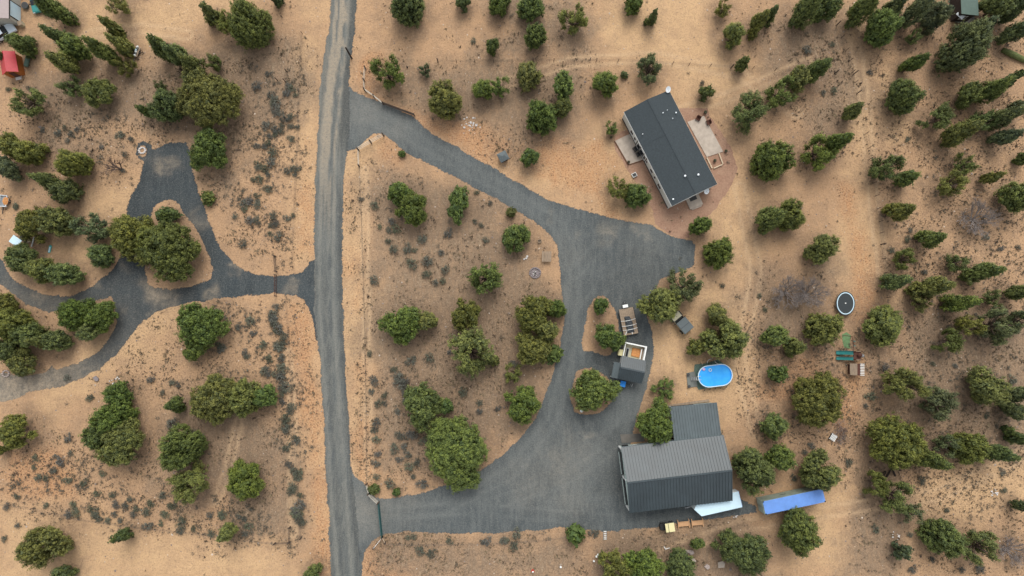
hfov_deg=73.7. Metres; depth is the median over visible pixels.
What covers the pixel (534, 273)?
fire pit
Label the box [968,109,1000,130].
juniper tree
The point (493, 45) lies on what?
juniper tree
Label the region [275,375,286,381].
sagebrush
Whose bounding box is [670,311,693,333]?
parked jeep
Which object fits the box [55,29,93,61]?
juniper tree
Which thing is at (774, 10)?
juniper tree
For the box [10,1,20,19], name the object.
garage door
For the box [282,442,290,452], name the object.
sagebrush
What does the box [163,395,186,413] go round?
juniper tree
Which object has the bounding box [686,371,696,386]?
pool deck
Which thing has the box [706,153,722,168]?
planter box
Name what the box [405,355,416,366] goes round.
sagebrush
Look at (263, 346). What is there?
sagebrush
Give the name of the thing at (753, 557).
juniper tree
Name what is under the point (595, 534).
sagebrush
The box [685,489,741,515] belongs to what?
enclosed trailer
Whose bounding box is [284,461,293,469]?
sagebrush
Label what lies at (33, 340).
juniper tree
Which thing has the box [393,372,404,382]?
sagebrush
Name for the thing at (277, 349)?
sagebrush
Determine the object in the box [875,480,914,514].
juniper tree
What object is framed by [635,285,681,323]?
juniper tree
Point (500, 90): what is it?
juniper tree
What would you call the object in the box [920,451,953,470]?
juniper tree
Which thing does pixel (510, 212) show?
bush
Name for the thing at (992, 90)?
juniper tree
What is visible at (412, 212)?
juniper tree
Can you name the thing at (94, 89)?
juniper tree
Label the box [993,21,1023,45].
juniper tree
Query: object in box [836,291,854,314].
trampoline
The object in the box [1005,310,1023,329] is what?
juniper tree
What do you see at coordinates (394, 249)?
sagebrush
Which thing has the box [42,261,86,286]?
juniper tree
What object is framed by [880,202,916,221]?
juniper tree
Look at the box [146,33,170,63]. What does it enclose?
juniper tree
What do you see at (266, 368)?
sagebrush
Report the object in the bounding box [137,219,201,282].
juniper tree
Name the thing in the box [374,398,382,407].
sagebrush
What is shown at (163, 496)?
sagebrush
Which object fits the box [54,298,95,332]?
juniper tree
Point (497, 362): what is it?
bush
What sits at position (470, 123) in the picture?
rubble heap
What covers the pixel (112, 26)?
juniper tree
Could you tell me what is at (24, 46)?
juniper tree
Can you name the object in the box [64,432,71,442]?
sagebrush
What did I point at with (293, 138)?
sagebrush
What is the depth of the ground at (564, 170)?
120.60 m
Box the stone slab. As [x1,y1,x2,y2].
[718,561,724,567]
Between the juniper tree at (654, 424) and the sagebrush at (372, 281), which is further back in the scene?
the sagebrush at (372, 281)
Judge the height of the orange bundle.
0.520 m
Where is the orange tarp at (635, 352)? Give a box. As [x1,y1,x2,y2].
[631,348,640,357]
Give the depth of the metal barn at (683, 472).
113.46 m
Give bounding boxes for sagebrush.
[34,473,42,481]
[42,473,48,481]
[48,466,56,473]
[53,128,60,136]
[55,455,64,466]
[61,476,72,484]
[63,373,69,381]
[63,508,72,518]
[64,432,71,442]
[70,506,80,518]
[80,478,87,486]
[86,504,92,511]
[90,507,98,518]
[94,515,102,521]
[103,517,110,523]
[111,500,119,509]
[114,130,124,137]
[120,501,128,510]
[129,511,135,518]
[140,522,153,531]
[141,506,149,517]
[146,376,155,382]
[146,499,155,506]
[157,491,166,499]
[160,510,170,519]
[165,417,178,429]
[166,502,177,510]
[176,527,184,534]
[178,516,185,529]
[206,528,214,537]
[216,344,227,353]
[216,510,226,519]
[238,239,246,248]
[239,199,246,208]
[241,348,247,356]
[243,197,252,205]
[244,215,254,225]
[244,314,254,325]
[244,522,254,530]
[251,80,261,90]
[252,198,260,208]
[253,215,259,224]
[254,174,262,184]
[258,340,267,349]
[260,164,268,173]
[261,120,269,131]
[261,184,272,192]
[263,366,271,374]
[265,353,272,362]
[266,157,275,168]
[267,147,276,157]
[267,310,278,317]
[268,314,277,323]
[269,95,280,104]
[269,209,277,220]
[269,319,276,326]
[270,101,280,112]
[270,125,279,133]
[271,219,278,228]
[271,303,279,309]
[272,108,284,116]
[272,230,282,241]
[272,324,283,333]
[272,340,286,350]
[273,343,283,352]
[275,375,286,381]
[276,363,289,374]
[276,381,285,392]
[278,332,288,345]
[279,114,290,123]
[279,421,289,432]
[280,382,294,392]
[280,414,290,423]
[282,87,290,96]
[282,165,293,174]
[282,215,291,221]
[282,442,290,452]
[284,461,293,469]
[286,134,295,142]
[286,403,297,409]
[286,485,298,495]
[287,480,296,489]
[288,508,304,519]
[289,164,301,171]
[289,467,298,475]
[290,502,300,514]
[292,511,303,524]
[294,467,303,481]
[296,499,305,510]
[369,275,378,285]
[369,374,379,386]
[370,201,378,210]
[370,435,380,443]
[371,417,380,428]
[371,460,380,467]
[373,473,379,480]
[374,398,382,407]
[383,477,395,489]
[388,218,395,225]
[389,244,398,254]
[390,442,398,455]
[391,224,401,233]
[392,379,405,389]
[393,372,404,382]
[393,430,405,438]
[400,377,409,384]
[403,242,410,253]
[403,449,412,457]
[404,430,418,439]
[404,463,414,470]
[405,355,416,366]
[406,258,416,271]
[414,479,428,488]
[414,546,425,556]
[417,235,426,243]
[418,436,427,444]
[420,256,433,266]
[421,270,431,278]
[424,353,434,362]
[425,548,436,559]
[441,264,449,275]
[443,227,452,237]
[458,386,466,396]
[483,536,491,546]
[499,535,507,545]
[509,540,518,551]
[512,526,520,539]
[588,529,598,538]
[802,45,812,53]
[807,442,815,448]
[830,87,837,95]
[845,458,852,467]
[863,392,876,400]
[872,523,879,533]
[882,363,889,371]
[908,563,917,573]
[916,475,925,485]
[975,566,985,573]
[999,468,1005,475]
[1008,373,1016,384]
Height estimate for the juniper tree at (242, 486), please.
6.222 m
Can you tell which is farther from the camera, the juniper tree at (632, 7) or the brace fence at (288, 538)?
the juniper tree at (632, 7)
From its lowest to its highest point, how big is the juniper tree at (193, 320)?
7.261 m
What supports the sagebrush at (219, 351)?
on the ground at (564, 170)
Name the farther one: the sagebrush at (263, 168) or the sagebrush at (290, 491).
the sagebrush at (263, 168)
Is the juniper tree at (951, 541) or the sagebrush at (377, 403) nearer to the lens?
the juniper tree at (951, 541)
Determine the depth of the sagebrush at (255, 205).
120.97 m
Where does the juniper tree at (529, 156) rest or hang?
on the ground at (564, 170)
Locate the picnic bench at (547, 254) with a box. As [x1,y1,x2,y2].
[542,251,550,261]
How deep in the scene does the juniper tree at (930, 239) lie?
116.43 m
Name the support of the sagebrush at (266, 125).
on the ground at (564, 170)
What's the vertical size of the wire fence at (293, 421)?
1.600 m
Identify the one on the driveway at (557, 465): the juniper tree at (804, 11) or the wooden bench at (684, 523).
the wooden bench at (684, 523)
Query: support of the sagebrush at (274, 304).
on the ground at (564, 170)
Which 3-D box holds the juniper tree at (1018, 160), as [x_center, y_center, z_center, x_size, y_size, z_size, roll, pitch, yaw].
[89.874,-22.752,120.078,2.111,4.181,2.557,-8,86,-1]
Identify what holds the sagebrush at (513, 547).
on the ground at (564, 170)
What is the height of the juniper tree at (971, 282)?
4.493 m
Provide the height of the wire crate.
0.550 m
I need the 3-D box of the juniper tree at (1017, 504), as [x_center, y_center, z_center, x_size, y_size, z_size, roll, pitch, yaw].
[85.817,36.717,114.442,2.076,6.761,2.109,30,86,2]
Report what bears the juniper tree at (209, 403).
on the ground at (564, 170)
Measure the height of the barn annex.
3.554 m
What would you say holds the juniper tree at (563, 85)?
on the ground at (564, 170)
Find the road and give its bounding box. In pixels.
[313,0,361,575]
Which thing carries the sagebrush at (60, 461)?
on the ground at (564, 170)
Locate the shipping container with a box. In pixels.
[756,486,825,514]
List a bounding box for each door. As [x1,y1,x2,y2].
[9,72,19,76]
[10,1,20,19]
[756,498,762,506]
[758,505,764,513]
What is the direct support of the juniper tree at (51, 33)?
on the ground at (564, 170)
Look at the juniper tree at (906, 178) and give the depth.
117.57 m
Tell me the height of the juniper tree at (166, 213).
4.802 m
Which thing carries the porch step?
on the gravel bed
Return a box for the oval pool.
[696,360,732,390]
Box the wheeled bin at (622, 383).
[620,381,625,386]
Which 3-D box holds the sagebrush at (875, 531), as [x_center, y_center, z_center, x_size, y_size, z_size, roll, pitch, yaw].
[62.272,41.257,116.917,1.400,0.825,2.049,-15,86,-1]
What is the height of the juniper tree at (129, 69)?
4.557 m
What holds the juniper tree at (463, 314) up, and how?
on the ground at (564, 170)
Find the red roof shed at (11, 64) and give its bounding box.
[0,51,24,79]
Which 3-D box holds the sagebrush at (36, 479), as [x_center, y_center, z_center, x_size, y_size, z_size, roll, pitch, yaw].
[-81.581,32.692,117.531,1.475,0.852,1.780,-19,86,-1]
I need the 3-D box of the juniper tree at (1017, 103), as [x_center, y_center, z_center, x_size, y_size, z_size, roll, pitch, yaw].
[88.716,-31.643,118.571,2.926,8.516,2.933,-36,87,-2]
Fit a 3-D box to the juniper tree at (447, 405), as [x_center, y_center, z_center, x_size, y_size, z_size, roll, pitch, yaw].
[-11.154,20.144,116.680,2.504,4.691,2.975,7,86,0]
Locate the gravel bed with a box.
[614,108,737,238]
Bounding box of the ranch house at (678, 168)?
[622,92,716,207]
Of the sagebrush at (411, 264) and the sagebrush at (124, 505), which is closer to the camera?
the sagebrush at (124, 505)
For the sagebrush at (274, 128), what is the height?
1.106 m
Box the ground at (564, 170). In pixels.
[0,0,1023,575]
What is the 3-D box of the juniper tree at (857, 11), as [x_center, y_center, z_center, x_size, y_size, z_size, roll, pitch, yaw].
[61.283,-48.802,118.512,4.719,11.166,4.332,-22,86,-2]
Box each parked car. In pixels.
[0,24,16,42]
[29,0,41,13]
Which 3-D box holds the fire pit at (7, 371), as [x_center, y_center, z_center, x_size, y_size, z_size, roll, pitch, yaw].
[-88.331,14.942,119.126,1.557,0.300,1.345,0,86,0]
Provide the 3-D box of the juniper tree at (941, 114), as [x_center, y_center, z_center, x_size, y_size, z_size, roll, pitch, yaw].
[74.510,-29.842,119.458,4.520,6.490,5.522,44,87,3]
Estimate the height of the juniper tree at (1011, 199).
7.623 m
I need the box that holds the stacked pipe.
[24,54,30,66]
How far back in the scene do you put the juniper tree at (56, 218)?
116.03 m
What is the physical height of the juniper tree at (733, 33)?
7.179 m
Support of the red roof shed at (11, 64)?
on the ground at (564, 170)
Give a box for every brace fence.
[272,255,277,271]
[274,526,290,544]
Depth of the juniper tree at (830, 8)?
120.16 m
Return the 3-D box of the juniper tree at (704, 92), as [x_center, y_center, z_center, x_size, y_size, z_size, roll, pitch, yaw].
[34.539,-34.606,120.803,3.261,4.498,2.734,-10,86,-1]
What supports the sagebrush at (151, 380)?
on the ground at (564, 170)
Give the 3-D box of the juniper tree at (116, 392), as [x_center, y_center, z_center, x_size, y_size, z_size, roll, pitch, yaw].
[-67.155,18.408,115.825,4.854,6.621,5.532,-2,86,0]
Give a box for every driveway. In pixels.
[0,141,317,401]
[347,86,756,573]
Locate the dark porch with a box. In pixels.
[955,17,974,22]
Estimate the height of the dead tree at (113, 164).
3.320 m
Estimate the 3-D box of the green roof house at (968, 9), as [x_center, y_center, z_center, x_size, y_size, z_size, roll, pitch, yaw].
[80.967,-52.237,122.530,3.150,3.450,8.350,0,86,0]
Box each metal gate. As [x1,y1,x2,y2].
[378,501,382,538]
[382,101,414,115]
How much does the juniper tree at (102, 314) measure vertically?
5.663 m
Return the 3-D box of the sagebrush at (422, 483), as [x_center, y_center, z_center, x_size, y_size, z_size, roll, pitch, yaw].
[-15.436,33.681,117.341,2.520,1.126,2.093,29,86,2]
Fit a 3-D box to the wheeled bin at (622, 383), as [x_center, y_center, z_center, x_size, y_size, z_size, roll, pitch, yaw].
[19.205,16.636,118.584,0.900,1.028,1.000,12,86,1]
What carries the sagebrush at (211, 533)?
on the ground at (564, 170)
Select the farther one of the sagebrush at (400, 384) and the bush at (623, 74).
the bush at (623, 74)
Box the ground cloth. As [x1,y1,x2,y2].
[694,360,728,389]
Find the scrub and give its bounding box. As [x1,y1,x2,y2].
[0,2,1023,575]
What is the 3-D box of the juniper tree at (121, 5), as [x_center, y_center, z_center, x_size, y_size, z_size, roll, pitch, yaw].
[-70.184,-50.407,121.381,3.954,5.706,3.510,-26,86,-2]
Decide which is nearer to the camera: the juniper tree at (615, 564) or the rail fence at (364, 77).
the juniper tree at (615, 564)
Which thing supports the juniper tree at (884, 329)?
on the ground at (564, 170)
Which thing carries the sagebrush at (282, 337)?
on the ground at (564, 170)
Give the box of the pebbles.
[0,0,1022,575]
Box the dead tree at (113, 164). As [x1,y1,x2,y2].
[101,157,124,174]
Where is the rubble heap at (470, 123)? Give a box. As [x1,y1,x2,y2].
[461,117,480,130]
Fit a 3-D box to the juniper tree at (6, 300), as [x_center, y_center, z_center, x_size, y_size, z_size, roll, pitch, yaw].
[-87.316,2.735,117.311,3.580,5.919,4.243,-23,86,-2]
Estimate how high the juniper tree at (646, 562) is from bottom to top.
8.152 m
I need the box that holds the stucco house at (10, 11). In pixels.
[0,0,20,26]
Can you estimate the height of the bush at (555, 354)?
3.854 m
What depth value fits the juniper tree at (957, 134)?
117.32 m
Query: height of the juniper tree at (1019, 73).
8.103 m
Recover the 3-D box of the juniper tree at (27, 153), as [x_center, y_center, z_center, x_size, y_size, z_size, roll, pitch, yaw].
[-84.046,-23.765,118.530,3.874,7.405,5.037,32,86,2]
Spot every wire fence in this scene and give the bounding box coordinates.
[0,505,273,545]
[285,304,301,539]
[290,32,302,267]
[359,172,367,485]
[385,536,566,545]
[436,58,858,74]
[836,21,894,364]
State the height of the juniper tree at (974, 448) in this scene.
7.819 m
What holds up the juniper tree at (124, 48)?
on the ground at (564, 170)
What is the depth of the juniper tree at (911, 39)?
120.95 m
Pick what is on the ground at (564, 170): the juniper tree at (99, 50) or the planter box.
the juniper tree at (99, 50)
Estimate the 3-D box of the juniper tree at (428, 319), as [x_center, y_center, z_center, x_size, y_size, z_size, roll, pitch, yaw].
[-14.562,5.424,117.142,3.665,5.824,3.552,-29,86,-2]
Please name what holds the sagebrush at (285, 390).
on the ground at (564, 170)
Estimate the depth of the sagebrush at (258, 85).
122.30 m
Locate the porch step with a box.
[686,194,702,209]
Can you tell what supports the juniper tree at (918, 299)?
on the ground at (564, 170)
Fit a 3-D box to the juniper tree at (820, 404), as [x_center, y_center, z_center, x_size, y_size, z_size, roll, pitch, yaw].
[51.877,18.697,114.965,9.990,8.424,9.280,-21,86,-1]
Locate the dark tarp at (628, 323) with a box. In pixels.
[624,316,633,332]
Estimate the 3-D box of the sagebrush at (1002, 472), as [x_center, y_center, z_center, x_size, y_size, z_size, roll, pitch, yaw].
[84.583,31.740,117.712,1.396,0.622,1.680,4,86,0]
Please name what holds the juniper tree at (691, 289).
on the ground at (564, 170)
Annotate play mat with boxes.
[842,332,850,347]
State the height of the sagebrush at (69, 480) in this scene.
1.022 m
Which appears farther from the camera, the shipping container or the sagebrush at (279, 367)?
the sagebrush at (279, 367)
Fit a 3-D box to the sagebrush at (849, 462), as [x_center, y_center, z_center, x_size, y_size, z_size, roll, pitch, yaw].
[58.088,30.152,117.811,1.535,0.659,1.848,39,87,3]
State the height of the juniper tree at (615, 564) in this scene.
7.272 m
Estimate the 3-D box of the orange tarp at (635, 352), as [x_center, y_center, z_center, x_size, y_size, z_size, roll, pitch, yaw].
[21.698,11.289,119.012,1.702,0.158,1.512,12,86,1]
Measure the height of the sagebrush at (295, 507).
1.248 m
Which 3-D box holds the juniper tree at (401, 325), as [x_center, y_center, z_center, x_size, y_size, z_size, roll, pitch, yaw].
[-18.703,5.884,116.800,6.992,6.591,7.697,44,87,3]
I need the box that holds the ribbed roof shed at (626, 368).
[610,356,645,383]
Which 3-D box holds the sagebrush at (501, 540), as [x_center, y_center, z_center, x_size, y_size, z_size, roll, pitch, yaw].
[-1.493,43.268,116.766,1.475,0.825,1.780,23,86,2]
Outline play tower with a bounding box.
[836,351,864,359]
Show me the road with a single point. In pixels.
(332, 135)
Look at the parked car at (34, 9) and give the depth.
123.14 m
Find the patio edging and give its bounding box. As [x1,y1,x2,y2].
[614,141,642,164]
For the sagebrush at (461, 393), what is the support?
on the ground at (564, 170)
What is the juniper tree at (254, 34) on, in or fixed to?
on the ground at (564, 170)
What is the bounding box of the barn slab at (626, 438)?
[620,433,643,442]
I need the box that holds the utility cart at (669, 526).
[659,520,674,532]
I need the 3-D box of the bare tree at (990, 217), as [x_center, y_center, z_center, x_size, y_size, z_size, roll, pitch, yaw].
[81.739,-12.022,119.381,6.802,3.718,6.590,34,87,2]
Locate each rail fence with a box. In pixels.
[356,132,384,149]
[362,65,365,89]
[364,88,383,104]
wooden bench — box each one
[677,519,689,528]
[690,517,703,527]
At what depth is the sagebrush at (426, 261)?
119.87 m
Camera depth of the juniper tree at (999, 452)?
112.47 m
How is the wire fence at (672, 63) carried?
on the ground at (564, 170)
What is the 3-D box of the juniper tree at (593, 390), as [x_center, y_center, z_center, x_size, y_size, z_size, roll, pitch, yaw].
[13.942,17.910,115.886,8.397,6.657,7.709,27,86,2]
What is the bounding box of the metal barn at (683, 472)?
[618,435,732,512]
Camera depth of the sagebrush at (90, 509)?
117.11 m
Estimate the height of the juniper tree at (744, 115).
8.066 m
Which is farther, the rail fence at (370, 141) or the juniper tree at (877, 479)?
the rail fence at (370, 141)
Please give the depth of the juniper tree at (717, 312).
115.77 m
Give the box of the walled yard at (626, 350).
[617,342,646,359]
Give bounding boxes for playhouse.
[848,363,864,375]
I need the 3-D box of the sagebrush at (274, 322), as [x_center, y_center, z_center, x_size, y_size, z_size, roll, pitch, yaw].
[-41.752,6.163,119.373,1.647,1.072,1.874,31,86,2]
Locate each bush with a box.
[199,190,216,205]
[367,483,380,495]
[392,487,401,496]
[397,150,405,157]
[488,356,499,366]
[505,206,516,216]
[545,344,563,364]
[565,523,585,547]
[620,71,628,78]
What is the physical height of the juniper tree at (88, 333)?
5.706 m
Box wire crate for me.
[829,433,837,440]
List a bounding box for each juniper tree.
[0,131,19,162]
[0,155,24,181]
[0,291,19,311]
[0,305,36,341]
[0,337,19,363]
[0,413,38,449]
[0,445,10,454]
[2,32,37,58]
[3,241,38,274]
[4,346,37,376]
[7,88,47,117]
[7,320,50,347]
[9,139,51,165]
[12,525,74,570]
[13,205,47,243]
[23,257,55,283]
[23,336,46,349]
[26,172,60,190]
[33,0,80,26]
[33,206,74,237]
[38,23,67,47]
[38,329,74,351]
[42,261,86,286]
[43,50,80,73]
[46,178,84,204]
[50,564,79,575]
[53,148,94,177]
[54,74,82,97]
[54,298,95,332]
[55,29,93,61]
[67,212,109,243]
[75,323,100,341]
[77,423,103,450]
[79,76,117,108]
[80,35,123,66]
[83,300,119,333]
[86,243,114,268]
[88,399,140,433]
[93,416,144,467]
[96,15,126,39]
[99,380,134,409]
[103,31,134,58]
[104,0,130,14]
[106,214,154,257]
[107,527,134,543]
[112,57,138,78]
[126,250,148,266]
[132,225,154,253]
[133,104,152,117]
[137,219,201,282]
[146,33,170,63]
[146,87,183,122]
[152,80,166,89]
[154,206,184,222]
[157,422,209,472]
[161,41,187,66]
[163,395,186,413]
[164,458,209,505]
[173,72,246,130]
[173,302,231,348]
[176,52,206,74]
[178,66,205,86]
[182,335,209,361]
[187,124,227,172]
[188,372,235,426]
[198,0,223,26]
[200,52,221,71]
[213,8,235,35]
[215,522,238,542]
[225,377,261,418]
[225,457,265,501]
[227,0,275,51]
[251,383,278,406]
[271,0,284,8]
[302,562,323,575]
[368,54,404,90]
[377,305,423,345]
[387,181,412,206]
[389,0,426,28]
[394,188,428,227]
[403,381,443,433]
[418,62,430,78]
[418,311,438,330]
[424,413,489,494]
[427,79,463,119]
[440,397,453,413]
[446,184,469,225]
[447,325,496,379]
[450,297,482,332]
[455,0,470,13]
[465,262,502,294]
[471,79,494,99]
[486,38,499,56]
[488,0,507,17]
[490,76,510,97]
[501,224,530,254]
[503,385,541,425]
[504,362,522,383]
[513,294,553,334]
[514,331,551,365]
[515,0,544,22]
[516,61,542,92]
[519,148,540,167]
[523,23,547,50]
[525,98,559,136]
[535,320,560,343]
[546,299,566,317]
[552,70,573,100]
[552,97,572,118]
[557,1,587,35]
[568,368,622,411]
[592,70,618,98]
[593,297,609,315]
[594,322,626,352]
[597,547,633,575]
[605,120,617,134]
[606,176,630,199]
[621,546,666,575]
[624,0,643,15]
[624,184,652,208]
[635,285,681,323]
[635,396,672,445]
[636,52,662,86]
[643,8,657,26]
[650,376,674,402]
[665,547,696,575]
[667,266,703,302]
[685,338,704,355]
[688,216,712,234]
[689,537,704,550]
[698,83,715,102]
[698,318,751,359]
[702,236,734,269]
[705,302,729,325]
[710,527,744,562]
[714,0,732,17]
[719,533,772,575]
[723,21,747,50]
[730,90,771,135]
[731,444,776,497]
[734,55,749,72]
[746,9,770,40]
[749,138,795,183]
[754,205,785,235]
[758,412,790,441]
[759,324,790,346]
[762,74,798,108]
[763,443,797,471]
[764,4,778,27]
[766,364,788,382]
[777,197,806,232]
[777,505,823,558]
[782,337,807,357]
[788,0,822,30]
[789,64,812,94]
[790,370,847,428]
[797,447,844,493]
[798,132,838,171]
[802,233,841,265]
[802,312,845,347]
[804,57,832,83]
[812,0,844,23]
[823,132,854,158]
[841,101,864,120]
[844,0,879,29]
[861,304,903,347]
[862,469,890,496]
[863,7,904,48]
[864,410,929,470]
[867,154,906,180]
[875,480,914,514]
[878,273,913,290]
[879,367,934,401]
[880,0,908,16]
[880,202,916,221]
[884,78,926,116]
[890,540,913,561]
[892,169,921,187]
[892,248,917,270]
[897,0,934,29]
[897,52,931,72]
[898,503,925,524]
[902,275,956,297]
[904,27,924,44]
[910,292,933,313]
[912,230,947,249]
[914,517,969,558]
[915,101,955,129]
[916,383,960,423]
[919,0,954,35]
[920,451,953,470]
[930,326,965,353]
[931,434,960,458]
[933,14,998,76]
[935,169,970,196]
[937,293,983,312]
[939,117,985,147]
[942,253,971,272]
[947,432,992,465]
[953,152,980,175]
[953,314,989,335]
[954,80,983,110]
[957,261,1007,280]
[960,271,983,285]
[964,364,1013,406]
[964,529,1000,566]
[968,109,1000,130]
[970,74,1017,105]
[973,304,1023,345]
[975,15,1002,32]
[978,0,1016,16]
[979,170,1008,183]
[980,289,1003,307]
[984,105,1023,131]
[986,128,1023,145]
[986,443,1020,462]
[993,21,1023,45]
[993,180,1023,214]
[994,401,1023,421]
[997,0,1023,24]
[999,424,1023,445]
[1001,284,1023,300]
[1003,69,1023,90]
[1004,386,1023,402]
[1005,100,1023,116]
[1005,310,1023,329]
[1009,498,1023,512]
[1011,152,1023,165]
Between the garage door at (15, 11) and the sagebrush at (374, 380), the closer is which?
the sagebrush at (374, 380)
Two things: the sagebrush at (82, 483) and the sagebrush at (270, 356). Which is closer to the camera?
the sagebrush at (82, 483)
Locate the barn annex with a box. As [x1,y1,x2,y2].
[669,402,720,439]
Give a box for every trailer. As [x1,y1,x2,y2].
[0,195,10,213]
[618,301,638,334]
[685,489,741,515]
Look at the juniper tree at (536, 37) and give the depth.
119.47 m
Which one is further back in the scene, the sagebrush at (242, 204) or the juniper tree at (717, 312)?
the sagebrush at (242, 204)
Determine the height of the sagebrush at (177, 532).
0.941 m
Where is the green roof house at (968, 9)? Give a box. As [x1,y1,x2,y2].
[949,0,978,21]
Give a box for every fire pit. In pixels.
[1,370,9,377]
[138,147,145,153]
[529,267,540,278]
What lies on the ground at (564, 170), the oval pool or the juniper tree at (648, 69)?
the juniper tree at (648, 69)
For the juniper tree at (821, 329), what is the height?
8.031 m
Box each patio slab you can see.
[615,134,642,163]
[687,116,722,156]
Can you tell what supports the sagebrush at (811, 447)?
on the ground at (564, 170)
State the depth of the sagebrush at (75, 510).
117.03 m
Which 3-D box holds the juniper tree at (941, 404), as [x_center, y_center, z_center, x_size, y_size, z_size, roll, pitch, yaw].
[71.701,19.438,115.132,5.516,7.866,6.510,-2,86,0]
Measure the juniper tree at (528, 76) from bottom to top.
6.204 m
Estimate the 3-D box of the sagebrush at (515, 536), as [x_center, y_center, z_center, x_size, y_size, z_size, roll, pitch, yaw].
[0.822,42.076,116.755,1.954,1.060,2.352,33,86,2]
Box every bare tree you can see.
[769,273,806,309]
[791,276,830,307]
[956,197,1003,238]
[998,534,1023,568]
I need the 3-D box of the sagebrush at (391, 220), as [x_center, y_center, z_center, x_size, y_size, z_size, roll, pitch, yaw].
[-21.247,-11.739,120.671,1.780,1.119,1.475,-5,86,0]
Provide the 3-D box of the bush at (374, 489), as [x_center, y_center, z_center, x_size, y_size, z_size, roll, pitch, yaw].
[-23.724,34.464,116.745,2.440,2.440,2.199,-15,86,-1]
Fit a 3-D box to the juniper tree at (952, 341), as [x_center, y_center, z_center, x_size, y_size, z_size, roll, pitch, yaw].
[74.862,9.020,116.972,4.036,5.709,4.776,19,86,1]
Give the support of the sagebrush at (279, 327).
on the ground at (564, 170)
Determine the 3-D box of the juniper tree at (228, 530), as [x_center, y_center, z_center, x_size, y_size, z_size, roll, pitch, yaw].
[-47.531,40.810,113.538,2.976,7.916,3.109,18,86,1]
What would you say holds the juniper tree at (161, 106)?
on the ground at (564, 170)
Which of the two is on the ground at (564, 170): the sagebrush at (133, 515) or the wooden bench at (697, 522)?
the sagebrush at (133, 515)
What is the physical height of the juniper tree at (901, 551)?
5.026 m
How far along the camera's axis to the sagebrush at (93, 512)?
116.97 m
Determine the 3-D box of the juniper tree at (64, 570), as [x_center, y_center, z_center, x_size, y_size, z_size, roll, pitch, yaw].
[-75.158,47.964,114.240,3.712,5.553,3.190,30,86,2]
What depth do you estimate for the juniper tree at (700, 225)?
117.18 m
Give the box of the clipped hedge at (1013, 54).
[1001,48,1023,62]
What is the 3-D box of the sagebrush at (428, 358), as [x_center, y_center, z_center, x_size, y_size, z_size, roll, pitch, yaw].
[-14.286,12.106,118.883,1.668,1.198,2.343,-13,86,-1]
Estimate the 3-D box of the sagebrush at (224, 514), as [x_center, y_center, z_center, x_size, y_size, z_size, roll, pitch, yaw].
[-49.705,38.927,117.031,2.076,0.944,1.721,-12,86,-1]
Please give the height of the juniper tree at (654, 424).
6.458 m
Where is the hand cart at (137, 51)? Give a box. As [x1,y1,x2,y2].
[133,46,140,60]
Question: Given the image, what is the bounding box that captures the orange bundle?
[2,197,8,204]
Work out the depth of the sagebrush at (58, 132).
121.86 m
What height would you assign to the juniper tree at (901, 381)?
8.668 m
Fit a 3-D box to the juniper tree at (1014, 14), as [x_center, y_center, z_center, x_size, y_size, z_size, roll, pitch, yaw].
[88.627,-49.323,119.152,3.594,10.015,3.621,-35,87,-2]
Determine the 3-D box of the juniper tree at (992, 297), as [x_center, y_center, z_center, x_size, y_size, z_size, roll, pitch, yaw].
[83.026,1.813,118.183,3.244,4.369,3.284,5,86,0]
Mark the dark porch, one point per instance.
(971, 19)
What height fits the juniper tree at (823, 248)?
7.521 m
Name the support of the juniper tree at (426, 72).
on the ground at (564, 170)
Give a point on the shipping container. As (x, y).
(786, 500)
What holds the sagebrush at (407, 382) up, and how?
on the ground at (564, 170)
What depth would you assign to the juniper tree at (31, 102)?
118.38 m
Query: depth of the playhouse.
117.76 m
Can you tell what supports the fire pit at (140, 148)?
on the ground at (564, 170)
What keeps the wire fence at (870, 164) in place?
on the ground at (564, 170)
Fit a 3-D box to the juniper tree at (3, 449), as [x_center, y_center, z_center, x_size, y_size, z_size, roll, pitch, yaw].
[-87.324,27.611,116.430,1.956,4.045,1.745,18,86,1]
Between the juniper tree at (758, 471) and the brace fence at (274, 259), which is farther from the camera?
the brace fence at (274, 259)
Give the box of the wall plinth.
[668,399,709,405]
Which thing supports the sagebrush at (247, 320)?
on the ground at (564, 170)
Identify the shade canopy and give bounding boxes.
[9,235,23,244]
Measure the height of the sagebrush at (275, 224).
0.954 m
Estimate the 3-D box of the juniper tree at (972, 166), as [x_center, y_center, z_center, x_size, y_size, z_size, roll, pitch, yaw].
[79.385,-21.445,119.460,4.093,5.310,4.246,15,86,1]
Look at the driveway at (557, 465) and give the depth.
118.72 m
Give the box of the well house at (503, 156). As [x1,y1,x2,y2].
[497,150,508,162]
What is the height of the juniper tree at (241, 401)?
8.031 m
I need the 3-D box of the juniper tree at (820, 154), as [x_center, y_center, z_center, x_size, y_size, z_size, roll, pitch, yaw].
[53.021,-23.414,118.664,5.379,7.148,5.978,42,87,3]
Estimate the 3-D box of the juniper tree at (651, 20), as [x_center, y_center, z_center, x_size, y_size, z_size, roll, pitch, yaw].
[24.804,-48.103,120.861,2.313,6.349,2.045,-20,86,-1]
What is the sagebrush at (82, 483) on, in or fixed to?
on the ground at (564, 170)
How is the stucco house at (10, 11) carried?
on the ground at (564, 170)
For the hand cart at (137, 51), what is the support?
on the ground at (564, 170)
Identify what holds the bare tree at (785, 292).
on the ground at (564, 170)
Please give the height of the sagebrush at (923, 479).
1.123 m
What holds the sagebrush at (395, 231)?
on the ground at (564, 170)

